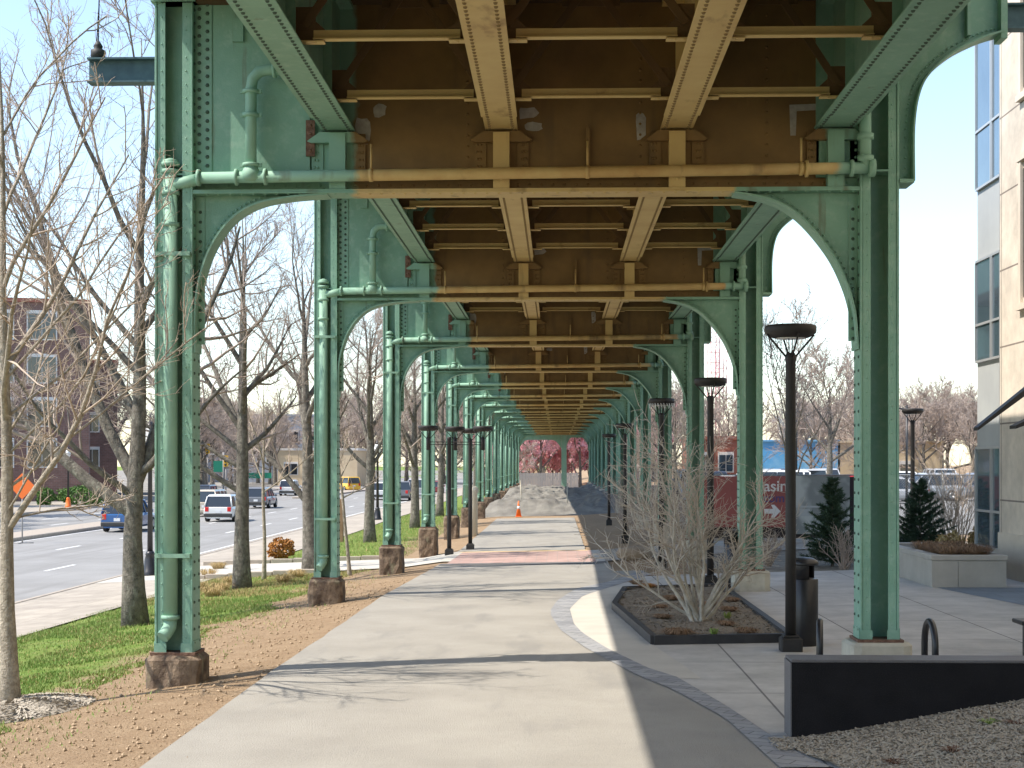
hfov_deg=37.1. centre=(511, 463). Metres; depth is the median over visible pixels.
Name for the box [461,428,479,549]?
street lamp
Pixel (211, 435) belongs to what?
background tree
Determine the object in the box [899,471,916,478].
parked car
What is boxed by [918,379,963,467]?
background tree
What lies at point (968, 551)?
planter grass
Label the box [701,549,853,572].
planting strip
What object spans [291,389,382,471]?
background tree
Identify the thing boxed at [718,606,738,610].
dry tuft
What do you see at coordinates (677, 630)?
dry tuft
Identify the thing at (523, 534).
path
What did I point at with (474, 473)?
street tree
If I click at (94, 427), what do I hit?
window
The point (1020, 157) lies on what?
window
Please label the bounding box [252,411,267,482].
background tree
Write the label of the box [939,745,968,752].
weed
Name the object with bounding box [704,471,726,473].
parked car
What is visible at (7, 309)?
window
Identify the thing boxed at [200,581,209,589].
ornamental grass
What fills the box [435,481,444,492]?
moving car
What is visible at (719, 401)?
background tree
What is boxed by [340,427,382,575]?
young tree
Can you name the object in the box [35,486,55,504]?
hedge bush
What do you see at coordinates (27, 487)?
road work sign
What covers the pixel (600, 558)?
crossing edge
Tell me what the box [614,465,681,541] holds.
verge shrub
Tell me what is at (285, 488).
moving car
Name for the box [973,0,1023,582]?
office building
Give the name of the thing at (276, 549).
orange bush
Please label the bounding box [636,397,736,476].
background tree
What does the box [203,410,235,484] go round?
background tree
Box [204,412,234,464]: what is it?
background tree
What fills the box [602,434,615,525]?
street lamp
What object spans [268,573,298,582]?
ornamental grass
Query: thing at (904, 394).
background tree
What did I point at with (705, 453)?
window
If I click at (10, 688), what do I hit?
young tree
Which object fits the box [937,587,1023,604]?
bluestone terrace
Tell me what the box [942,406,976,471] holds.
background tree
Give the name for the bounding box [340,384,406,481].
background tree
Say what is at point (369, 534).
street tree
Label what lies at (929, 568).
concrete planter
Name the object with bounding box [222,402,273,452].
background tree
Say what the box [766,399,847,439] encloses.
background tree
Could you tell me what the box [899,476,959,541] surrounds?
spruce
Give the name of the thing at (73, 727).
soil clods
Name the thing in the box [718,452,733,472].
window
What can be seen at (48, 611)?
sidewalk
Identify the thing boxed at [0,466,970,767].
ground
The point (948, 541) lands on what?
planter grass
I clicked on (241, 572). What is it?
street tree
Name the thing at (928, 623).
bike rack
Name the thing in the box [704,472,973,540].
chain link fence
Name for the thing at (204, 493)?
moving car
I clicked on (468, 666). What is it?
path
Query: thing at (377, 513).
ornate lamp
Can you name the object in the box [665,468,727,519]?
verge shrub
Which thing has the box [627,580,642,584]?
dry tuft
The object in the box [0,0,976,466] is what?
sky
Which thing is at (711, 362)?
crane mast
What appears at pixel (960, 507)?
parking lot
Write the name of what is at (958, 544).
planter grass
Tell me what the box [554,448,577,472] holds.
blossom tree
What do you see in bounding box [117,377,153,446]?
background tree
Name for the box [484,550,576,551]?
tactile strip
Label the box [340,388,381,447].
background tree
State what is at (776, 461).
building
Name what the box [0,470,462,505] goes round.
lot
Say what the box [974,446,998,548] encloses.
window
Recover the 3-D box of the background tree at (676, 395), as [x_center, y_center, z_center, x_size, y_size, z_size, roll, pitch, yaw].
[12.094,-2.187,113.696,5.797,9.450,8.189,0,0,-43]
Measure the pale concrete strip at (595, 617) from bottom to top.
0.125 m
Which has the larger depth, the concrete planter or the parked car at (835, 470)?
the parked car at (835, 470)
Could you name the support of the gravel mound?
on the ground at (144, 706)
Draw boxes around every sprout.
[709,628,719,633]
[723,612,731,618]
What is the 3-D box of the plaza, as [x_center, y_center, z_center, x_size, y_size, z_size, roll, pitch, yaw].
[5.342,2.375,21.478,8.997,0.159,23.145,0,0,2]
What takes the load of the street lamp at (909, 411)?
on the ground at (144, 706)
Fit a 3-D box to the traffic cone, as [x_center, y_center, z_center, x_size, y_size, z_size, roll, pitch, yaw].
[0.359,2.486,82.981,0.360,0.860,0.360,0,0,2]
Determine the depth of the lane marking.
72.64 m
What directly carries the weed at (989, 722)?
on the wood chip slope
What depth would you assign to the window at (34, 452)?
133.62 m
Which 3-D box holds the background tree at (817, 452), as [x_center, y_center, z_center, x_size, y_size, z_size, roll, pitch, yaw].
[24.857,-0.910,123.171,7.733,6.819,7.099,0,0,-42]
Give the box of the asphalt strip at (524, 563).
[438,561,606,565]
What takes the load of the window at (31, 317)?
in the brick building at (59, 479)
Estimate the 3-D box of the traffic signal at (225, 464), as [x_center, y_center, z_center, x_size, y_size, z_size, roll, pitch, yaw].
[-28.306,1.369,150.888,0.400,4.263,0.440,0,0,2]
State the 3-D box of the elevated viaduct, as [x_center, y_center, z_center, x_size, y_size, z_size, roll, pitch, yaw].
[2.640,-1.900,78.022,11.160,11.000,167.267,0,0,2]
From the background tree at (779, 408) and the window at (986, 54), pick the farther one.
the background tree at (779, 408)
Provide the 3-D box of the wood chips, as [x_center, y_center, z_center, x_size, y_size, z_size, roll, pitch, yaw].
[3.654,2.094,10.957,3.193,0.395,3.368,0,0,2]
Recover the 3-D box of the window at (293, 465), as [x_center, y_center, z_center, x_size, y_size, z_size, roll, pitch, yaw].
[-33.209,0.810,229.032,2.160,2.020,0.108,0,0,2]
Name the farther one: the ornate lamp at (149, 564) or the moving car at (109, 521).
the moving car at (109, 521)
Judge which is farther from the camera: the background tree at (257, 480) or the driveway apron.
the background tree at (257, 480)
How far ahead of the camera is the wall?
12.67 m
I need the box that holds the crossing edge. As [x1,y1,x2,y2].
[591,550,604,560]
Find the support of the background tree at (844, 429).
on the ground at (144, 706)
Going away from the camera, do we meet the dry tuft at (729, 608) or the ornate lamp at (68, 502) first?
the dry tuft at (729, 608)
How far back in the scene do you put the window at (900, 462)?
126.97 m
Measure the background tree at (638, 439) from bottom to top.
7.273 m
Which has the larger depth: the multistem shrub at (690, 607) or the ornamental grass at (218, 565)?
the ornamental grass at (218, 565)
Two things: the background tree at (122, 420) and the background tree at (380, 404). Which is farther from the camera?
the background tree at (380, 404)
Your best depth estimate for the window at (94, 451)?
157.67 m
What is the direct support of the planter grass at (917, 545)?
in the concrete planter
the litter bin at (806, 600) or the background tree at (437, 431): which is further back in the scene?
the background tree at (437, 431)
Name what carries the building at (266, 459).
on the ground at (144, 706)
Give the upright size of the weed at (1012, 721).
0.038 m
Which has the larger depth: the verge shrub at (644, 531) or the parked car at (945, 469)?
the parked car at (945, 469)
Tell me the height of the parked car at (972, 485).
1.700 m
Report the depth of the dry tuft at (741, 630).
19.78 m
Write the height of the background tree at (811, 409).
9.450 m
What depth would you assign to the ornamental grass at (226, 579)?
39.14 m
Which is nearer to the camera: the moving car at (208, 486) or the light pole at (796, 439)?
the light pole at (796, 439)
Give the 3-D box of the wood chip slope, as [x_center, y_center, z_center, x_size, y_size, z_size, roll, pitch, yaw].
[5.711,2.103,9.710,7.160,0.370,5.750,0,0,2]
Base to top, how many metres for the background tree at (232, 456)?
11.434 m
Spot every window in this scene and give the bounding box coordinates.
[0,438,13,467]
[7,309,13,339]
[27,310,56,340]
[27,353,56,383]
[27,397,56,426]
[27,438,56,467]
[90,412,99,431]
[90,447,99,466]
[284,462,297,474]
[289,430,298,441]
[704,452,706,471]
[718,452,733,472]
[899,461,909,470]
[974,40,998,191]
[974,250,998,362]
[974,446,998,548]
[1015,0,1023,102]
[1015,151,1023,310]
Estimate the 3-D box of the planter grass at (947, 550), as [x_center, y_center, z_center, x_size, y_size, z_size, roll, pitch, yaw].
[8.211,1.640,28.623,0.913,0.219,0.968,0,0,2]
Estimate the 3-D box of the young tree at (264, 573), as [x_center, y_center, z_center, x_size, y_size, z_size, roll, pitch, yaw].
[-6.624,0.070,40.502,3.220,6.524,2.316,0,0,41]
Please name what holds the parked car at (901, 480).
on the parking lot at (960, 507)
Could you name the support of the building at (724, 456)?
on the ground at (144, 706)
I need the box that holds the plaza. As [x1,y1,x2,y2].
[611,570,1023,767]
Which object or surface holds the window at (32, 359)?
in the brick building at (59, 479)
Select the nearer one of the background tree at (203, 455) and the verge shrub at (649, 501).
the verge shrub at (649, 501)
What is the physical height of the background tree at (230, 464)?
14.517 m
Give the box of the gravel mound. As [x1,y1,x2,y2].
[485,483,617,517]
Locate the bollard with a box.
[472,486,477,536]
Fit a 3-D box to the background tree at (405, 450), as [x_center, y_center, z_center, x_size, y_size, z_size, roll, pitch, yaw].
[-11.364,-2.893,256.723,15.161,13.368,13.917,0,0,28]
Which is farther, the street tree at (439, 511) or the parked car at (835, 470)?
the parked car at (835, 470)
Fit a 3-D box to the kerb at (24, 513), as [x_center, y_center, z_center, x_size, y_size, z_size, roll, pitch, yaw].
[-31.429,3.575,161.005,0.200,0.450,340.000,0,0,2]
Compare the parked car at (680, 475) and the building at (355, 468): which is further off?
the building at (355, 468)
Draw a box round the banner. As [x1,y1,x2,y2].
[704,476,849,533]
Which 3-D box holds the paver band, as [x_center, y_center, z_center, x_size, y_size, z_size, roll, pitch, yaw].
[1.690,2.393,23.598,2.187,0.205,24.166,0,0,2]
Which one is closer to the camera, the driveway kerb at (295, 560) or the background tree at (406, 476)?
the driveway kerb at (295, 560)
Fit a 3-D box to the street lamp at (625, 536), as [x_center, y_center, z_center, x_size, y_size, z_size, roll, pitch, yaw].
[3.844,0.775,51.909,0.630,4.250,0.630,0,0,2]
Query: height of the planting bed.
0.297 m
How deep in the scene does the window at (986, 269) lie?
32.11 m
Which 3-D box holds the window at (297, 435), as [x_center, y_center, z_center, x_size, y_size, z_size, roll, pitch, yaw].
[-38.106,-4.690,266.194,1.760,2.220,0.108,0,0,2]
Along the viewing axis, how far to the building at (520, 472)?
228.04 m
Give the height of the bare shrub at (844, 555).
1.078 m
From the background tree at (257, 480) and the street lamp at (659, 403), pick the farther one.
the background tree at (257, 480)
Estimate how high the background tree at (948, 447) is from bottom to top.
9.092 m
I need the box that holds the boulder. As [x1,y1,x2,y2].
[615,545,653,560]
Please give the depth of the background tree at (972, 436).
122.58 m
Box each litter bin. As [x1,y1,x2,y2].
[723,529,737,587]
[796,557,818,646]
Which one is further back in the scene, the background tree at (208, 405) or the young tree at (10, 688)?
the background tree at (208, 405)
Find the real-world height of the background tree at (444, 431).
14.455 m
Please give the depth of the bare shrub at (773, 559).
34.30 m
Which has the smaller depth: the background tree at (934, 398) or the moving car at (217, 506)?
the moving car at (217, 506)
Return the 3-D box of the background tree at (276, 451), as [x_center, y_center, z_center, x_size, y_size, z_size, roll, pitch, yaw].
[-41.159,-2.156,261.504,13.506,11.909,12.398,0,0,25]
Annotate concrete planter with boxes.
[899,542,1007,586]
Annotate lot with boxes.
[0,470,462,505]
[681,496,973,533]
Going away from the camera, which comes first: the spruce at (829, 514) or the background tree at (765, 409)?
the spruce at (829, 514)
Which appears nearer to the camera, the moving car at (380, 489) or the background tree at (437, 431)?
the moving car at (380, 489)
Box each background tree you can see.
[0,366,57,459]
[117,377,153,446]
[117,396,130,442]
[146,391,268,484]
[146,404,259,484]
[148,378,237,450]
[152,433,219,477]
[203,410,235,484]
[204,395,251,484]
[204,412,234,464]
[214,406,258,485]
[217,419,280,476]
[221,399,265,483]
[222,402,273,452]
[247,399,300,484]
[248,419,301,472]
[249,414,297,483]
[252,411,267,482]
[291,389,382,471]
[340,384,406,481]
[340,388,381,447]
[351,417,408,481]
[374,412,421,480]
[378,389,462,477]
[401,414,459,483]
[409,403,445,455]
[435,410,462,451]
[472,440,536,482]
[585,432,656,464]
[636,383,706,488]
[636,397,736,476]
[636,410,677,481]
[651,375,719,484]
[704,385,779,435]
[725,391,785,439]
[763,283,853,473]
[764,412,844,468]
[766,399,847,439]
[770,394,834,439]
[771,341,915,473]
[776,395,841,438]
[822,400,853,440]
[828,385,910,439]
[832,411,930,473]
[899,384,918,440]
[899,397,975,472]
[902,374,970,443]
[908,395,970,457]
[915,393,972,468]
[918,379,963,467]
[942,381,976,446]
[942,384,976,472]
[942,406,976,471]
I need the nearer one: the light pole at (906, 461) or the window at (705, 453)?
the light pole at (906, 461)
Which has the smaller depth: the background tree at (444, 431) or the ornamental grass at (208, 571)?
the ornamental grass at (208, 571)
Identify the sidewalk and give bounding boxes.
[0,479,379,514]
[15,485,472,636]
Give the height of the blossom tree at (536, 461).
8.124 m
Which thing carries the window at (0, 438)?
in the brick building at (59, 479)
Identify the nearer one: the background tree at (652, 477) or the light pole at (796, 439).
the light pole at (796, 439)
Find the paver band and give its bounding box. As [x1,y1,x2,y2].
[551,570,831,766]
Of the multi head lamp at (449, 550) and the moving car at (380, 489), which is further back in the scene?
the moving car at (380, 489)
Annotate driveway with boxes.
[599,536,967,560]
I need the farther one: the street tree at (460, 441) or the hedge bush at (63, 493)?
the hedge bush at (63, 493)
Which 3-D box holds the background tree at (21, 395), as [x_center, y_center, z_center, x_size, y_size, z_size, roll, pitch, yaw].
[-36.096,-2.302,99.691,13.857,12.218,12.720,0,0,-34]
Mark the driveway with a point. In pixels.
(800, 543)
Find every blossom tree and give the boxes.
[519,440,552,472]
[520,440,568,472]
[523,438,570,472]
[543,446,574,472]
[548,439,588,473]
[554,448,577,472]
[567,438,588,486]
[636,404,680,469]
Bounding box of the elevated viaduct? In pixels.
[87,0,1023,688]
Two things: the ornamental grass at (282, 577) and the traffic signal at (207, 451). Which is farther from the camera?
the traffic signal at (207, 451)
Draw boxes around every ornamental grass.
[200,568,218,574]
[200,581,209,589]
[200,585,228,596]
[208,581,235,589]
[210,561,227,568]
[220,575,231,583]
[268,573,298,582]
[280,569,308,577]
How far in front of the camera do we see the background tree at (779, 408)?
138.74 m
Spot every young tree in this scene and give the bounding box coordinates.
[0,0,229,702]
[212,345,313,579]
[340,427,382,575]
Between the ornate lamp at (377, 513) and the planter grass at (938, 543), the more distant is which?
the ornate lamp at (377, 513)
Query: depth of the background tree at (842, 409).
97.25 m
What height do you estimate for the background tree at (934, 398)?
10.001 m
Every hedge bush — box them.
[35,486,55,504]
[49,485,103,504]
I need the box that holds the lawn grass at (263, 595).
[0,506,461,765]
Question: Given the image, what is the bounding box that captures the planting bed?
[612,583,784,644]
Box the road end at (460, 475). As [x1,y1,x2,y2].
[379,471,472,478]
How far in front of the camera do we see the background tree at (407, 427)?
255.90 m
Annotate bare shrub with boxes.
[763,525,784,566]
[817,522,853,569]
[904,436,973,540]
[908,445,975,536]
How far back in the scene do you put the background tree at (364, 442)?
268.18 m
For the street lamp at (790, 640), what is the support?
on the plaza
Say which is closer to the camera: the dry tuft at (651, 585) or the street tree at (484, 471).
the dry tuft at (651, 585)
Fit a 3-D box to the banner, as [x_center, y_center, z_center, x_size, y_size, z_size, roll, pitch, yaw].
[7.513,1.225,44.737,4.760,1.710,0.018,0,0,2]
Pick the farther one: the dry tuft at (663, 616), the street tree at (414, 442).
the street tree at (414, 442)
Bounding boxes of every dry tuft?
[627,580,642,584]
[637,583,656,587]
[649,613,673,618]
[650,604,668,607]
[658,626,698,634]
[662,595,682,600]
[714,620,737,625]
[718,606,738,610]
[724,597,740,601]
[730,627,762,633]
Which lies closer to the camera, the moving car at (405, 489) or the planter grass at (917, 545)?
the planter grass at (917, 545)
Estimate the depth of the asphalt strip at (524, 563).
40.80 m
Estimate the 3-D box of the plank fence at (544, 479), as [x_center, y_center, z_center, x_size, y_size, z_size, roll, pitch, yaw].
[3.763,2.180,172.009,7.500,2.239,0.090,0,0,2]
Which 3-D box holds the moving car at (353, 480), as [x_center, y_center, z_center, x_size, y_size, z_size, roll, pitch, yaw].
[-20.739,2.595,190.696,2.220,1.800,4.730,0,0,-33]
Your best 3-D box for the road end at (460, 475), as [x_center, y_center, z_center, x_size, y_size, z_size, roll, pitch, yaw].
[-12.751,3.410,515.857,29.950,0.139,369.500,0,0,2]
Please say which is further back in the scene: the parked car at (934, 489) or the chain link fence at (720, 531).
the parked car at (934, 489)
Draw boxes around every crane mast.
[707,327,719,432]
[715,349,726,435]
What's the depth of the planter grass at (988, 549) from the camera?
28.59 m
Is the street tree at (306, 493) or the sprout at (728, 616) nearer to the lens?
the sprout at (728, 616)
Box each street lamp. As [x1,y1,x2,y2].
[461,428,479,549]
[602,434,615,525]
[616,423,633,543]
[648,398,674,568]
[694,377,726,583]
[765,323,816,651]
[902,408,923,525]
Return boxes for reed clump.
[935,529,964,542]
[967,526,973,543]
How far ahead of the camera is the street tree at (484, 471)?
149.09 m
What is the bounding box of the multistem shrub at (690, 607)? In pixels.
[570,384,810,621]
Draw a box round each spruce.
[799,476,853,565]
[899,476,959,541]
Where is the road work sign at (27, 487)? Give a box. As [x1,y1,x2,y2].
[13,474,33,543]
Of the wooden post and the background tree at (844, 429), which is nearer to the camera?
the wooden post
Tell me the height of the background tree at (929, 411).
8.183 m
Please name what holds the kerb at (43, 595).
on the ground at (144, 706)
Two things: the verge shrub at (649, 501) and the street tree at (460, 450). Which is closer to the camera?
the verge shrub at (649, 501)
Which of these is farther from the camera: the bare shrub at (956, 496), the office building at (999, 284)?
the bare shrub at (956, 496)
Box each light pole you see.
[796,397,796,469]
[899,405,907,503]
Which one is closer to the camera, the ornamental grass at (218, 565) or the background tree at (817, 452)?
the ornamental grass at (218, 565)
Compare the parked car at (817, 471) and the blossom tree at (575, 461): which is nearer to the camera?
the parked car at (817, 471)
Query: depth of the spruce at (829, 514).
34.31 m
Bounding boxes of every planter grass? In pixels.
[905,540,936,550]
[919,542,954,553]
[926,541,959,546]
[930,544,966,554]
[942,539,969,543]
[948,542,978,546]
[952,544,986,554]
[964,544,996,554]
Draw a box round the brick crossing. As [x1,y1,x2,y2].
[447,550,595,563]
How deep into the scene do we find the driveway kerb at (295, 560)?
49.37 m
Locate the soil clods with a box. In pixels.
[0,579,411,767]
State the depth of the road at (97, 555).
67.28 m
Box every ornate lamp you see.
[65,447,70,506]
[144,421,154,575]
[374,440,381,519]
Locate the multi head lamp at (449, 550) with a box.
[418,425,492,555]
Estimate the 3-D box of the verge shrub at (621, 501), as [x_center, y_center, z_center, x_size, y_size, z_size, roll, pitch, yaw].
[4.404,1.337,62.380,2.732,2.781,2.002,0,0,45]
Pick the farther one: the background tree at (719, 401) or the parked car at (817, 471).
the background tree at (719, 401)
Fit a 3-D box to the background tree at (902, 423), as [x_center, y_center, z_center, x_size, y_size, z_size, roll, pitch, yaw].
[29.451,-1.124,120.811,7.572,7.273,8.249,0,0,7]
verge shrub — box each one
[581,474,639,529]
[595,472,622,518]
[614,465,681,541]
[627,464,681,533]
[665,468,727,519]
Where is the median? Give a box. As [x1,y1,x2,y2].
[13,479,437,541]
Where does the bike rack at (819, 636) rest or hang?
on the plaza
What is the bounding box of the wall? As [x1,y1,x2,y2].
[784,655,1023,737]
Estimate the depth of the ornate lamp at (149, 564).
45.27 m
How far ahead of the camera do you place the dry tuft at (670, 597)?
24.92 m
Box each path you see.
[140,561,798,767]
[458,518,584,551]
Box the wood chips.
[769,699,1023,767]
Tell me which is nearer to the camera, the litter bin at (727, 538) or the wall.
the wall
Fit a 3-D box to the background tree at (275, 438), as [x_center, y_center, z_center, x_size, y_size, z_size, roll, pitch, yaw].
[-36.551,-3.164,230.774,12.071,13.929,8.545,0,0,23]
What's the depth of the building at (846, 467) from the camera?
127.05 m
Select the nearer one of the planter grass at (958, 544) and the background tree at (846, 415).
the planter grass at (958, 544)
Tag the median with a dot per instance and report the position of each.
(49, 532)
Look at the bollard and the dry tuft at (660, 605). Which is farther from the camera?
the bollard
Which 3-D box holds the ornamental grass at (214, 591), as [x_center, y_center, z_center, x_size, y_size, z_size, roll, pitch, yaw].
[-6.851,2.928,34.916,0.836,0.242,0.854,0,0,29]
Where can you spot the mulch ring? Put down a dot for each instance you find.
(25, 707)
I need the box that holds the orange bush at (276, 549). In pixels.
[267,536,295,558]
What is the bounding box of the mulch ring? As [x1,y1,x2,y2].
[0,692,95,723]
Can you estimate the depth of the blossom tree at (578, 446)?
189.71 m
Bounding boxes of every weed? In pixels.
[882,758,905,764]
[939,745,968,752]
[976,718,1003,724]
[1002,719,1023,724]
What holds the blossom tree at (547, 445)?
on the ground at (144, 706)
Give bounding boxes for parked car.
[672,469,685,495]
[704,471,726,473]
[763,470,804,473]
[800,469,826,473]
[812,468,839,473]
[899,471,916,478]
[899,477,928,499]
[909,473,966,500]
[923,468,955,472]
[944,473,973,500]
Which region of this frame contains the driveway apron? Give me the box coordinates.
[98,552,461,582]
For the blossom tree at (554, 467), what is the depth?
199.54 m
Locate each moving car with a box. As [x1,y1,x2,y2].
[101,499,154,531]
[200,485,216,489]
[200,489,226,514]
[204,494,235,521]
[249,487,276,507]
[279,480,300,495]
[340,477,360,489]
[374,482,382,498]
[401,481,410,500]
[408,479,421,495]
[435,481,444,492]
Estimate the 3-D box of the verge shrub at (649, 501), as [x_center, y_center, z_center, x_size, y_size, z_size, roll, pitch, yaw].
[5.299,1.304,56.730,2.453,2.686,1.955,0,0,2]
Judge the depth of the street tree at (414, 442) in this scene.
74.22 m
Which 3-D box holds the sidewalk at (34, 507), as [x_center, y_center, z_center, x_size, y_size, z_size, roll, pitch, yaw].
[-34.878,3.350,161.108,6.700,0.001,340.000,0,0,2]
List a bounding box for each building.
[0,297,91,501]
[90,359,118,492]
[203,414,345,481]
[276,448,366,485]
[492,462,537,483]
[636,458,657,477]
[680,436,736,473]
[763,440,839,468]
[838,441,942,473]
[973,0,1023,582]
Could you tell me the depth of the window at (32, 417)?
133.72 m
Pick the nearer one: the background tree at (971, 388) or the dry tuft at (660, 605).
the dry tuft at (660, 605)
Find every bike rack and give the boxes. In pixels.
[816,618,822,654]
[921,618,938,654]
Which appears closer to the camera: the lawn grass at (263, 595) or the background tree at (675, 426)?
the lawn grass at (263, 595)
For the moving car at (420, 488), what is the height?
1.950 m
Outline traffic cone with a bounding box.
[515,501,521,516]
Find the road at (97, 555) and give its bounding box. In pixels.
[0,479,472,601]
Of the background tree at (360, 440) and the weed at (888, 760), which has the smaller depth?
the weed at (888, 760)
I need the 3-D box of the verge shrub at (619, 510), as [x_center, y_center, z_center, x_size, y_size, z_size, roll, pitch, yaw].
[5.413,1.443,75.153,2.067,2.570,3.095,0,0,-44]
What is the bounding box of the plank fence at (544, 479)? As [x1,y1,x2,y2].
[519,473,578,487]
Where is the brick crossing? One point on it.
(516, 557)
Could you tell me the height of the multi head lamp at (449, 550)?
4.250 m
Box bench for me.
[1012,618,1023,655]
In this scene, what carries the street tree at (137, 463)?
on the ground at (144, 706)
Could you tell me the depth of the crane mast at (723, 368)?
316.19 m
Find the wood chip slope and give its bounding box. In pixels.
[781,700,1023,767]
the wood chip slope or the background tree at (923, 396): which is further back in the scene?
the background tree at (923, 396)
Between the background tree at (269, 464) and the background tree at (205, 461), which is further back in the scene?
the background tree at (269, 464)
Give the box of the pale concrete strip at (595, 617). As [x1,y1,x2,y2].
[570,586,699,677]
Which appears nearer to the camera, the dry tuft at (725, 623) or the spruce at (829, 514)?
the dry tuft at (725, 623)
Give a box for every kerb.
[0,479,382,516]
[15,487,462,603]
[200,555,378,578]
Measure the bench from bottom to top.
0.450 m
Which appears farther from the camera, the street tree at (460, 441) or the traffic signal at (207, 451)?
the traffic signal at (207, 451)
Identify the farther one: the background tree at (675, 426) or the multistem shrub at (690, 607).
the background tree at (675, 426)
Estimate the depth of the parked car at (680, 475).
101.95 m
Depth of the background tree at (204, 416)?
161.90 m
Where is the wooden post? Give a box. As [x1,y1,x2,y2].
[340,499,343,541]
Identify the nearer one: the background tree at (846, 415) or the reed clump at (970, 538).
the reed clump at (970, 538)
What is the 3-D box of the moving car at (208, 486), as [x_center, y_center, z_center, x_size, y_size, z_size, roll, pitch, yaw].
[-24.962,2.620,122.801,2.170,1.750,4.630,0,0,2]
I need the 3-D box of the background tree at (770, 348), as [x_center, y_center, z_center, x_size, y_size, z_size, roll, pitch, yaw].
[9.150,-1.508,47.229,4.196,8.128,2.926,0,0,2]
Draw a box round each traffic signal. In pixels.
[206,444,209,484]
[223,455,227,490]
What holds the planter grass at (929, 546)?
in the concrete planter
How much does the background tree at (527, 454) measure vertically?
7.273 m
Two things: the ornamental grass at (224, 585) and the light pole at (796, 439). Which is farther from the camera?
the light pole at (796, 439)
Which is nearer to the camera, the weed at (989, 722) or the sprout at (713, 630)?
the weed at (989, 722)
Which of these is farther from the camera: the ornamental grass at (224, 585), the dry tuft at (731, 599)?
the ornamental grass at (224, 585)
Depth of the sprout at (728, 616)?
21.84 m
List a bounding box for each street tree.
[0,0,304,626]
[58,193,313,589]
[205,202,365,568]
[273,286,421,542]
[354,328,498,527]
[407,369,503,463]
[409,383,494,516]
[438,400,492,485]
[439,400,484,503]
[461,418,492,495]
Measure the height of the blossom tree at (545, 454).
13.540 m
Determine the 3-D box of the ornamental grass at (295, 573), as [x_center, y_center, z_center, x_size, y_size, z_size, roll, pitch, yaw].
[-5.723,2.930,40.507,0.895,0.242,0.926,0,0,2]
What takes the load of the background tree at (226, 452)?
on the ground at (144, 706)
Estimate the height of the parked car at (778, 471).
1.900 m
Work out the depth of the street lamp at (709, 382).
29.34 m
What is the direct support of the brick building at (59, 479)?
on the ground at (144, 706)
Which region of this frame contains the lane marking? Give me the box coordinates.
[19,496,405,570]
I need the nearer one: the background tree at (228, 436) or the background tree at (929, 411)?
the background tree at (929, 411)
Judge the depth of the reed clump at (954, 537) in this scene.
33.84 m
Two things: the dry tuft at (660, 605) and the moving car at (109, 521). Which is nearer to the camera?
the dry tuft at (660, 605)

